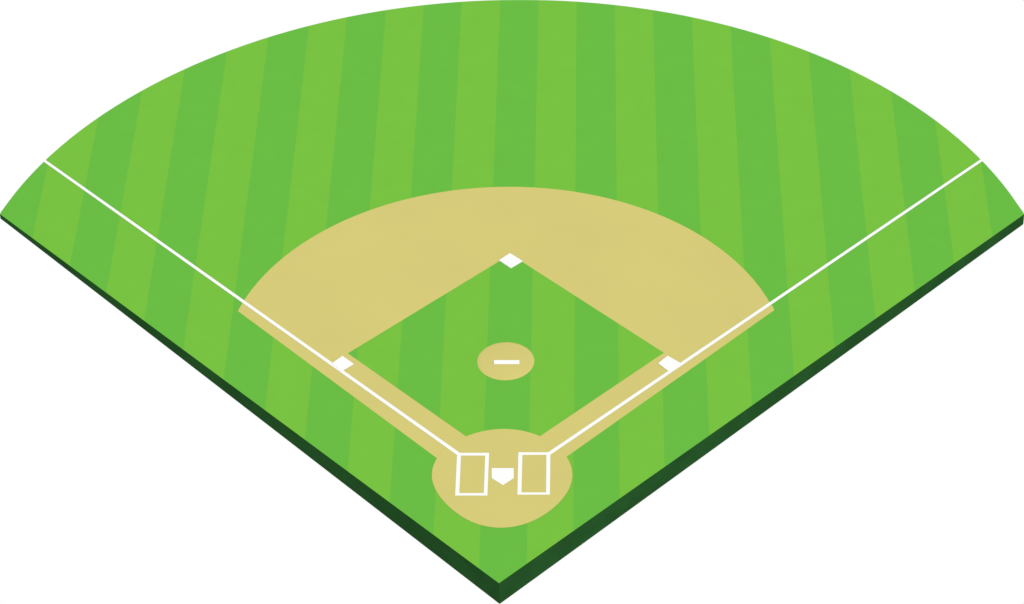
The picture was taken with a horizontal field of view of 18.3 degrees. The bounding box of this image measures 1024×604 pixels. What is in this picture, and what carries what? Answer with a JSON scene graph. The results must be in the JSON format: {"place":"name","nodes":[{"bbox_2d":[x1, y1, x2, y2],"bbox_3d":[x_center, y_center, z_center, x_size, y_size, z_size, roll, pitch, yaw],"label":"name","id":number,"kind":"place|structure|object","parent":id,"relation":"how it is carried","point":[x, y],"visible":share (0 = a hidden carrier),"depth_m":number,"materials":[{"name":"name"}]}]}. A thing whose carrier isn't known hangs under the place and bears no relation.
{"place":"outdoors","nodes":[
{"label":"outdoors","id":0,"kind":"place"},
{"bbox_2d":[432,429,571,527],"bbox_3d":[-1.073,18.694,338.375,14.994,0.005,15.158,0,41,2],"label":"home plate area","id":1,"kind":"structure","parent":0,"point":[499,505],"depth_m":338.29,"materials":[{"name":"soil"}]},
{"bbox_2d":[455,453,488,495],"bbox_3d":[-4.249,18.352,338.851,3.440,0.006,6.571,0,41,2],"label":"batters box","id":2,"kind":"object","parent":1,"relation":"on","point":[459,455],"visible":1,"depth_m":338.75,"materials":[{"name":"white paint"}]},
{"bbox_2d":[492,468,513,484],"bbox_3d":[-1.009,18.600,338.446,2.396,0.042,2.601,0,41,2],"label":"home plate","id":3,"kind":"object","parent":1,"relation":"on","point":[502,476],"visible":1,"depth_m":338.63,"materials":[{"name":"rubber"}]},
{"bbox_2d":[517,452,549,494],"bbox_3d":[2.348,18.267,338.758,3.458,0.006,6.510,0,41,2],"label":"batters box","id":4,"kind":"object","parent":1,"relation":"on","point":[520,454],"visible":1,"depth_m":338.69,"materials":[{"name":"white paint"}]},
{"bbox_2d":[238,187,773,457],"bbox_3d":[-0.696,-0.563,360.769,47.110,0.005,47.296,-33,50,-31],"label":"infield dirt","id":5,"kind":"structure","parent":0,"point":[678,292],"depth_m":363.34,"materials":[{"name":"soil"}]},
{"bbox_2d":[332,356,352,370],"bbox_3d":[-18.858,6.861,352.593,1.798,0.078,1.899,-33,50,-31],"label":"base","id":6,"kind":"object","parent":5,"relation":"on","point":[341,363],"visible":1,"depth_m":352.56,"materials":[{"name":"fabric"}]},
{"bbox_2d":[658,356,680,371],"bbox_3d":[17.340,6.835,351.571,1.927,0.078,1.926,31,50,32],"label":"base","id":7,"kind":"object","parent":5,"relation":"on","point":[668,363],"visible":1,"depth_m":351.54,"materials":[{"name":"fabric"}]},
{"bbox_2d":[348,261,663,435],"bbox_3d":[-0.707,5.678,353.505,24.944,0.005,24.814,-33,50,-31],"label":"infield lawn","id":8,"kind":"structure","parent":0,"point":[582,352],"depth_m":353.62,"materials":[{"name":"green plant"}]},
{"bbox_2d":[477,342,533,379],"bbox_3d":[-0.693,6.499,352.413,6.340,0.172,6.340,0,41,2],"label":"pitchers mound","id":9,"kind":"object","parent":8,"relation":"on","point":[490,354],"visible":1,"depth_m":352.39,"materials":[{"name":"soil"}]},
{"bbox_2d":[494,360,518,363],"bbox_3d":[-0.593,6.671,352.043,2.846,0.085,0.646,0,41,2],"label":"pitching rubber","id":10,"kind":"object","parent":9,"relation":"on","point":[506,361],"visible":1,"depth_m":352.00,"materials":[{"name":"white rubber"}]},
{"bbox_2d":[499,253,522,267],"bbox_3d":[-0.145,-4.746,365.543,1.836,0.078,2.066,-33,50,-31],"label":"base","id":11,"kind":"object","parent":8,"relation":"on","point":[509,260],"visible":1,"depth_m":365.50,"materials":[{"name":"fabric"}]},
{"bbox_2d":[0,0,1023,603],"bbox_3d":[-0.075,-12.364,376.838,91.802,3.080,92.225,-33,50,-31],"label":"ground","id":12,"kind":"structure","parent":0,"point":[774,168],"depth_m":376.48,"materials":[{"name":"green plant"}]},
{"bbox_2d":[44,160,458,453],"bbox_3d":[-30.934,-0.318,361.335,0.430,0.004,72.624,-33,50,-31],"label":"foul line","id":13,"kind":"object","parent":12,"relation":"on","point":[449,447],"visible":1,"depth_m":359.24,"materials":[{"name":"white paint"}]},
{"bbox_2d":[549,159,981,454],"bbox_3d":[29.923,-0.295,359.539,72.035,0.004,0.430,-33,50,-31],"label":"foul line","id":14,"kind":"object","parent":12,"relation":"on","point":[747,319],"visible":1,"depth_m":357.76,"materials":[{"name":"white paint"}]}
]}

